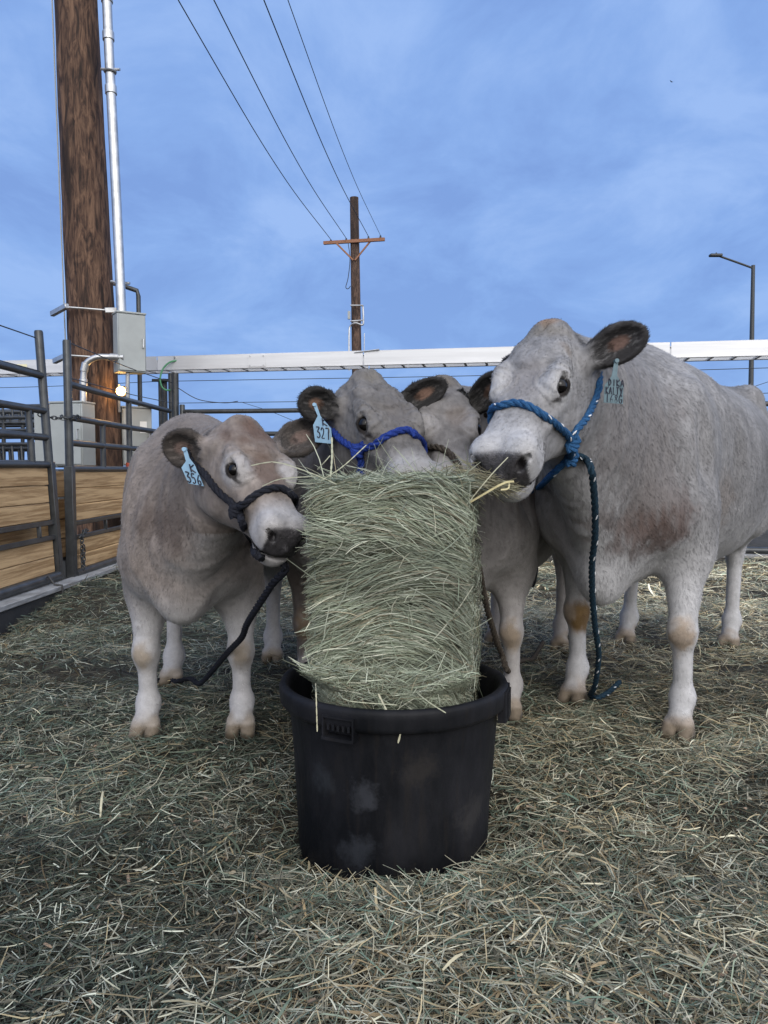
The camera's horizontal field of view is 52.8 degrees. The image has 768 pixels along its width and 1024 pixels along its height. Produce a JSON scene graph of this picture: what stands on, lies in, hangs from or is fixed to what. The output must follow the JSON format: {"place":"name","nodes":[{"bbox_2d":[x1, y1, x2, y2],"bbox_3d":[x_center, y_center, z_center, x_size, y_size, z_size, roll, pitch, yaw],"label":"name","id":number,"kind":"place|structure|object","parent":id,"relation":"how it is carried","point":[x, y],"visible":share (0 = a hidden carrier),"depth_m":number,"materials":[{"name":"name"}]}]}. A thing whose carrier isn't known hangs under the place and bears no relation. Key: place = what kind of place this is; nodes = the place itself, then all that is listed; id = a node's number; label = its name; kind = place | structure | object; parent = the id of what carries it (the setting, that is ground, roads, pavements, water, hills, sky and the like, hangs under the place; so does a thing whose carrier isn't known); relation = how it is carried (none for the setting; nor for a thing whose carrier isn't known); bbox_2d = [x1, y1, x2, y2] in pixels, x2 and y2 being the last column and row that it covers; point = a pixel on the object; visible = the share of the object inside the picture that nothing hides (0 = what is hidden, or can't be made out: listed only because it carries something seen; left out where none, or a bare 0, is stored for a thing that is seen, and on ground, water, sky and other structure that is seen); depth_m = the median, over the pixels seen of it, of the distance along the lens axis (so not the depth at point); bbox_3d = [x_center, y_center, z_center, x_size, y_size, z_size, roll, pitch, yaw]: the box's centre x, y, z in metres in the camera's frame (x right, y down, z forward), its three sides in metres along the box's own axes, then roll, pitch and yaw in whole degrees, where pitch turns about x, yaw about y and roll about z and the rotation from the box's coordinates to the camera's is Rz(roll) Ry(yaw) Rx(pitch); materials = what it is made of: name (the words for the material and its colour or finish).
{"place":"outdoors","nodes":[
{"label":"outdoors","id":0,"kind":"place"},
{"bbox_2d":[0,469,767,1023],"bbox_3d":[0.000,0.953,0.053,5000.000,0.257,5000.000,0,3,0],"label":"ground","id":1,"kind":"structure","parent":0,"point":[114,671],"depth_m":2.44,"materials":[{"name":"beige plant"}]},
{"bbox_2d":[0,410,33,459],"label":"spare panel","id":2,"kind":"object","parent":1,"relation":"on","point":[3,423],"visible":0.25,"depth_m":11.45,"materials":[{"name":"grey metal"}]},
{"bbox_2d":[0,414,33,459],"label":"spare panel","id":3,"kind":"object","parent":1,"relation":"on","point":[13,426],"visible":0.02,"depth_m":12.12,"materials":[{"name":"grey metal"}]},
{"bbox_2d":[0,409,33,459],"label":"spare panel","id":4,"kind":"object","parent":1,"relation":"on","point":[22,426],"visible":0.04,"depth_m":11.84,"materials":[{"name":"grey metal"}]},
{"bbox_2d":[0,404,39,460],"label":"spare panel","id":5,"kind":"object","parent":1,"relation":"on","point":[12,417],"visible":0.26,"depth_m":11.01,"materials":[{"name":"grey metal"}]},
{"bbox_2d":[0,469,65,579],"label":"board wall","id":6,"kind":"structure","parent":1,"relation":"on","point":[17,536],"depth_m":6.26,"materials":[{"name":"brown wood"}]},
{"bbox_2d":[0,563,119,644],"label":"pen kerb","id":7,"kind":"structure","parent":1,"relation":"on","point":[13,609],"depth_m":5.12,"materials":[{"name":"concrete"}]},
{"bbox_2d":[0,330,63,599],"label":"fence panel","id":8,"kind":"object","parent":7,"relation":"on","point":[27,565],"visible":1,"depth_m":5.39,"materials":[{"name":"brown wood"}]},
{"bbox_2d":[0,325,35,337],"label":"wire","id":9,"kind":"object","parent":8,"relation":"attached to","point":[17,331],"visible":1,"depth_m":5.33,"materials":[{"name":"grey"}]},
{"bbox_2d":[0,360,39,371],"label":"wire","id":10,"kind":"object","parent":8,"relation":"on","point":[20,365],"visible":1,"depth_m":5.34,"materials":[{"name":"grey"}]},
{"bbox_2d":[62,340,171,578],"bbox_3d":[-2.414,-0.473,7.339,0.077,1.835,2.853,0,3,0],"label":"fence panel","id":11,"kind":"object","parent":7,"relation":"on","point":[101,545],"visible":0.66,"depth_m":6.39,"materials":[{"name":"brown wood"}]},
{"bbox_2d":[37,413,80,421],"bbox_3d":[-2.430,-0.717,5.828,0.152,0.059,0.392,0,3,9],"label":"chain","id":12,"kind":"object","parent":11,"relation":"hanging from","point":[74,417],"visible":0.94,"depth_m":5.83,"materials":[{"name":"grey metal"}]},
{"bbox_2d":[79,528,88,570],"bbox_3d":[-2.370,0.296,6.112,0.034,0.330,0.184,0,3,0],"label":"chain","id":13,"kind":"object","parent":11,"relation":"hanging from","point":[82,546],"visible":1,"depth_m":6.07,"materials":[{"name":"grey metal"}]},
{"bbox_2d":[71,343,171,382],"bbox_3d":[-2.403,-1.377,7.350,0.014,0.039,2.890,0,3,-1],"label":"wire","id":14,"kind":"object","parent":11,"relation":"attached to","point":[117,363],"visible":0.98,"depth_m":6.84,"materials":[{"name":"grey"}]},
{"bbox_2d":[72,378,171,402],"bbox_3d":[-2.403,-1.133,7.363,0.013,0.067,2.890,0,3,-1],"label":"wire","id":15,"kind":"object","parent":11,"relation":"attached to","point":[119,391],"visible":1,"depth_m":6.92,"materials":[{"name":"grey"}]},
{"bbox_2d":[50,0,122,533],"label":"utility pole","id":16,"kind":"object","parent":1,"relation":"on","point":[88,307],"visible":0.61,"depth_m":7.67,"materials":[{"name":"brown wood"}]},
{"bbox_2d":[34,411,63,467],"bbox_3d":[-3.380,-0.738,7.816,0.252,0.577,0.177,0,3,6],"label":"electrical box","id":17,"kind":"object","parent":16,"relation":"attached to","point":[39,454],"visible":0.1,"depth_m":7.74,"materials":[{"name":"grey paint"}]},
{"bbox_2d":[34,413,43,460],"bbox_3d":[-3.389,-0.725,7.735,0.220,0.530,0.012,0,3,6],"label":"door","id":18,"kind":"structure","parent":17,"relation":"in","point":[39,454],"depth_m":7.74,"materials":[{"name":"grey paint"}]},
{"bbox_2d":[51,0,65,339],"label":"ground conduit","id":19,"kind":"object","parent":16,"relation":"attached to","point":[58,166],"visible":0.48,"depth_m":7.76,"materials":[{"name":"grey metal"}]},
{"bbox_2d":[49,401,95,465],"bbox_3d":[-3.030,-0.758,7.501,0.362,0.617,0.266,1,3,12],"label":"electrical box","id":20,"kind":"object","parent":16,"relation":"attached to","point":[84,456],"visible":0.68,"depth_m":7.42,"materials":[{"name":"grey paint"}]},
{"bbox_2d":[49,404,81,463],"bbox_3d":[-3.056,-0.743,7.394,0.330,0.570,0.041,1,3,12],"label":"door","id":21,"kind":"structure","parent":20,"relation":"in","point":[57,426],"depth_m":7.41,"materials":[{"name":"grey paint"}]},
{"bbox_2d":[79,353,123,403],"bbox_3d":[-2.710,-1.284,7.433,0.429,0.485,0.079,0,3,-4],"label":"conduit","id":22,"kind":"object","parent":20,"relation":"on","point":[86,363],"visible":0.86,"depth_m":7.40,"materials":[{"name":"silver metal"}]},
{"bbox_2d":[118,384,120,411],"bbox_3d":[-2.697,-1.159,7.872,0.030,0.282,0.080,-1,3,-19],"label":"conduit","id":23,"kind":"object","parent":16,"relation":"attached to","point":[119,406],"visible":0.58,"depth_m":7.88,"materials":[{"name":"grey metal"}]},
{"bbox_2d":[116,386,125,396],"bbox_3d":[-2.660,-1.219,7.806,0.106,0.110,0.116,0,3,0],"label":"pole lamp","id":24,"kind":"object","parent":16,"relation":"attached to","point":[121,388],"visible":0.83,"depth_m":7.77,"materials":[{"name":"white"}]},
{"bbox_2d":[113,285,141,400],"bbox_3d":[-2.701,-1.736,8.116,0.312,1.366,0.048,0,3,0],"label":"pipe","id":25,"kind":"object","parent":16,"relation":"attached to","point":[138,309],"visible":0.45,"depth_m":8.08,"materials":[{"name":"grey metal"}]},
{"bbox_2d":[112,310,145,374],"bbox_3d":[-2.471,-1.645,7.524,0.282,0.577,0.216,-2,4,-33],"label":"electrical box","id":26,"kind":"object","parent":16,"relation":"attached to","point":[129,335],"visible":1,"depth_m":7.46,"materials":[{"name":"grey paint"}]},
{"bbox_2d":[101,0,125,310],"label":"conduit","id":27,"kind":"object","parent":26,"relation":"attached to","point":[109,40],"visible":0.99,"depth_m":7.51,"materials":[{"name":"grey metal"}]},
{"bbox_2d":[100,67,120,74],"bbox_3d":[-2.695,-4.339,7.578,0.206,0.076,0.127,2,4,32],"label":"pipe clamp","id":28,"kind":"object","parent":27,"relation":"attached to","point":[115,70],"visible":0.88,"depth_m":7.55,"materials":[{"name":"grey metal"}]},
{"bbox_2d":[110,280,130,285],"bbox_3d":[-2.596,-2.244,7.542,0.210,0.068,0.127,1,3,16],"label":"pipe clamp","id":29,"kind":"object","parent":27,"relation":"attached to","point":[114,282],"visible":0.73,"depth_m":7.55,"materials":[{"name":"grey metal"}]},
{"bbox_2d":[126,373,129,456],"bbox_3d":[-2.519,-0.920,7.610,0.042,0.877,0.147,-1,3,-22],"label":"conduit","id":30,"kind":"object","parent":26,"relation":"attached to","point":[128,383],"visible":0.38,"depth_m":7.54,"materials":[{"name":"grey metal"}]},
{"bbox_2d":[118,314,145,370],"bbox_3d":[-2.423,-1.632,7.453,0.250,0.530,0.041,-2,4,-33],"label":"door","id":31,"kind":"structure","parent":26,"relation":"in","point":[131,327],"depth_m":7.46,"materials":[{"name":"grey paint"}]},
{"bbox_2d":[120,406,151,465],"bbox_3d":[-2.619,-0.797,8.152,0.312,0.617,0.286,-2,4,-28],"label":"electrical box","id":32,"kind":"object","parent":16,"relation":"attached to","point":[141,416],"visible":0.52,"depth_m":8.05,"materials":[{"name":"grey paint"}]},
{"bbox_2d":[123,409,150,463],"bbox_3d":[-2.559,-0.783,8.046,0.280,0.570,0.041,-2,4,-28],"label":"door","id":33,"kind":"structure","parent":32,"relation":"in","point":[138,415],"depth_m":8.05,"materials":[{"name":"grey paint"}]},
{"bbox_2d":[158,382,161,426],"bbox_3d":[-2.616,-0.509,9.106,0.056,2.100,0.056,0,3,0],"label":"corner post","id":34,"kind":"object","parent":1,"relation":"on","point":[160,402],"visible":0.08,"depth_m":9.04,"materials":[{"name":"grey metal"}]},
{"bbox_2d":[0,381,151,387],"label":"wire","id":35,"kind":"object","parent":34,"relation":"attached to","point":[52,386],"visible":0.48,"depth_m":9.98,"materials":[{"name":"grey"}]},
{"bbox_2d":[152,379,167,381],"bbox_3d":[-2.570,-1.529,8.979,0.240,0.030,0.060,0,3,0],"label":"post bracket","id":36,"kind":"object","parent":34,"relation":"attached to","point":[155,380],"visible":0.54,"depth_m":8.95,"materials":[{"name":"black metal"}]},
{"bbox_2d":[161,382,167,423],"bbox_3d":[-2.572,-0.509,9.106,0.072,2.100,0.072,0,3,0],"label":"corner post","id":37,"kind":"object","parent":1,"relation":"on","point":[164,404],"visible":0.21,"depth_m":9.03,"materials":[{"name":"grey metal"}]},
{"bbox_2d":[168,373,171,419],"bbox_3d":[-2.441,-0.518,8.905,0.060,2.140,0.060,0,3,0],"label":"corner post","id":38,"kind":"object","parent":1,"relation":"on","point":[169,394],"visible":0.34,"depth_m":8.83,"materials":[{"name":"grey metal"}]},
{"bbox_2d":[171,373,178,416],"bbox_3d":[-2.393,-0.518,8.905,0.086,2.140,0.086,0,3,0],"label":"corner post","id":39,"kind":"object","parent":1,"relation":"on","point":[175,392],"visible":0.34,"depth_m":8.82,"materials":[{"name":"grey metal"}]},
{"bbox_2d":[177,387,237,402],"bbox_3d":[-2.007,-1.329,8.775,0.734,0.194,0.010,1,3,10],"label":"wire","id":40,"kind":"object","parent":39,"relation":"attached to","point":[203,400],"visible":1,"depth_m":8.79,"materials":[{"name":"grey"}]},
{"bbox_2d":[0,339,767,377],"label":"cable tray","id":41,"kind":"object","parent":39,"relation":"on","point":[729,350],"visible":0.69,"depth_m":8.49,"materials":[{"name":"metal"}]},
{"bbox_2d":[159,360,176,390],"bbox_3d":[-2.457,-1.558,8.808,0.200,0.362,0.056,-1,3,-19],"label":"grounding cable","id":42,"kind":"object","parent":41,"relation":"hanging from","point":[166,364],"visible":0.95,"depth_m":8.80,"materials":[{"name":"green plastic"}]},
{"bbox_2d":[191,368,758,380],"bbox_3d":[1.567,-1.460,8.123,7.993,0.038,0.008,1,3,10],"label":"wire","id":43,"kind":"object","parent":39,"relation":"attached to","point":[419,376],"visible":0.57,"depth_m":8.50,"materials":[{"name":"grey"}]},
{"bbox_2d":[200,393,765,402],"bbox_3d":[1.567,-1.211,8.137,7.993,0.038,0.008,1,3,10],"label":"wire","id":44,"kind":"object","parent":39,"relation":"attached to","point":[253,402],"visible":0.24,"depth_m":8.71,"materials":[{"name":"grey"}]},
{"bbox_2d":[323,196,384,373],"bbox_3d":[-1.132,-6.231,29.622,2.374,11.442,0.606,0,3,4],"label":"utility pole","id":45,"kind":"object","parent":1,"relation":"on","point":[354,240],"visible":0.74,"depth_m":29.36,"materials":[{"name":"brown wood"}]},
{"bbox_2d":[178,0,330,239],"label":"power line","id":46,"kind":"object","parent":45,"relation":"attached to","point":[243,112],"visible":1,"depth_m":18.05,"materials":[{"name":"grey metal"}]},
{"bbox_2d":[213,0,345,237],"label":"power line","id":47,"kind":"object","parent":45,"relation":"attached to","point":[270,111],"visible":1,"depth_m":18.04,"materials":[{"name":"grey metal"}]},
{"bbox_2d":[263,0,368,236],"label":"power line","id":48,"kind":"object","parent":45,"relation":"attached to","point":[306,105],"visible":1,"depth_m":17.76,"materials":[{"name":"grey metal"}]},
{"bbox_2d":[288,0,380,235],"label":"power line","id":49,"kind":"object","parent":45,"relation":"attached to","point":[325,105],"visible":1,"depth_m":17.76,"materials":[{"name":"grey metal"}]},
{"bbox_2d":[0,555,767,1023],"bbox_3d":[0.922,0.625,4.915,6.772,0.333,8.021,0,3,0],"label":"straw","id":50,"kind":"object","parent":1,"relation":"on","point":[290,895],"visible":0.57,"depth_m":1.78,"materials":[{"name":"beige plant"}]},
{"bbox_2d":[116,413,321,742],"bbox_3d":[-0.593,0.214,2.949,0.766,1.169,1.982,0,3,-4],"label":"calf","id":51,"kind":"object","parent":50,"relation":"on","point":[184,556],"visible":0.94,"depth_m":2.48},
{"bbox_2d":[182,447,203,485],"bbox_3d":[-0.541,-0.128,2.190,0.064,0.110,0.018,0,3,0],"label":"ear tag","id":52,"kind":"object","parent":51,"relation":"attached to","point":[191,473],"visible":1,"depth_m":2.19,"materials":[{"name":"plastic"}]},
{"bbox_2d":[157,449,298,685],"bbox_3d":[-0.615,0.248,2.698,0.276,1.076,1.538,-1,3,-24],"label":"rope halter","id":53,"kind":"object","parent":51,"relation":"attached to","point":[235,510],"visible":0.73,"depth_m":2.13},
{"bbox_2d":[287,368,448,664],"bbox_3d":[-0.121,0.124,3.357,0.665,1.301,2.332,0,3,-1],"label":"cow","id":54,"kind":"object","parent":50,"relation":"on","point":[365,406],"visible":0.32,"depth_m":2.51},
{"bbox_2d":[312,403,331,443],"bbox_3d":[-0.200,-0.289,2.519,0.065,0.133,0.020,0,3,0],"label":"ear tag","id":55,"kind":"object","parent":54,"relation":"attached to","point":[321,428],"visible":0.99,"depth_m":2.52,"materials":[{"name":"plastic"}]},
{"bbox_2d":[326,422,427,475],"bbox_3d":[-0.008,-0.237,2.524,0.297,0.402,0.424,-2,4,-25],"label":"rope halter","id":56,"kind":"object","parent":54,"relation":"attached to","point":[354,449],"visible":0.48,"depth_m":2.37},
{"bbox_2d":[468,317,767,745],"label":"cow","id":57,"kind":"object","parent":50,"relation":"on","point":[674,449],"visible":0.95,"depth_m":2.61},
{"bbox_2d":[429,453,529,503],"bbox_3d":[0.240,-0.087,1.963,0.188,0.131,0.254,-2,4,-35],"label":"hay wisp","id":58,"kind":"object","parent":57,"relation":"hanging from","point":[495,485],"visible":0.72,"depth_m":1.93,"materials":[{"name":"plant"}]},
{"bbox_2d":[487,372,621,700],"bbox_3d":[0.594,0.114,2.613,0.326,1.343,1.306,1,3,21],"label":"rope halter","id":59,"kind":"object","parent":57,"relation":"attached to","point":[572,456],"visible":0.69,"depth_m":2.28,"materials":[{"name":"blue fabric"}]},
{"bbox_2d":[603,358,623,403],"bbox_3d":[0.651,-0.369,2.188,0.057,0.127,0.018,0,3,0],"label":"ear tag","id":60,"kind":"object","parent":57,"relation":"attached to","point":[613,388],"visible":1,"depth_m":2.19,"materials":[{"name":"plastic"}]},
{"bbox_2d":[279,659,510,891],"bbox_3d":[0.027,0.664,2.061,0.602,0.463,0.594,0,3,0],"label":"feed tub","id":61,"kind":"object","parent":1,"relation":"on","point":[373,794],"visible":0.79,"depth_m":1.83,"materials":[{"name":"plastic"}]},
{"bbox_2d":[250,430,490,742],"bbox_3d":[-0.005,0.315,2.042,0.617,1.070,0.616,0,2,10],"label":"hay bale","id":62,"kind":"object","parent":61,"relation":"in","point":[392,558],"visible":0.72,"depth_m":1.84},
{"bbox_2d":[419,370,568,725],"bbox_3d":[0.466,0.118,3.378,0.627,1.311,2.053,1,3,20],"label":"cow","id":63,"kind":"object","parent":1,"relation":"on","point":[517,552],"visible":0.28,"depth_m":2.75},
{"bbox_2d":[427,413,544,673],"bbox_3d":[0.400,0.117,3.197,0.376,1.221,1.641,1,3,22],"label":"rope halter","id":64,"kind":"object","parent":63,"relation":"attached to","point":[449,453],"visible":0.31,"depth_m":2.74},
{"bbox_2d":[547,554,767,563],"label":"pen kerb","id":65,"kind":"structure","parent":1,"relation":"on","point":[723,559],"depth_m":7.70,"materials":[{"name":"concrete"}]},
{"bbox_2d":[179,404,298,435],"bbox_3d":[-1.151,-0.420,8.642,2.403,1.585,0.077,1,3,10],"label":"fence panel","id":66,"kind":"object","parent":65,"relation":"on","point":[182,410],"visible":0.05,"depth_m":8.67,"materials":[{"name":"grey metal"}]},
{"bbox_2d":[745,401,767,553],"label":"fence panel","id":67,"kind":"object","parent":65,"relation":"on","point":[756,550],"depth_m":7.77,"materials":[{"name":"white metal"}]},
{"bbox_2d":[709,252,754,385],"bbox_3d":[12.015,-4.682,26.780,1.669,8.460,0.200,0,3,0],"label":"street lamp","id":68,"kind":"object","parent":1,"relation":"on","point":[751,335],"visible":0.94,"depth_m":26.59,"materials":[{"name":"grey metal"}]},
{"bbox_2d":[0,0,767,468],"label":"sky","id":69,"kind":"structure","parent":0,"point":[517,164],"materials":[{"name":"blue"}]}
]}

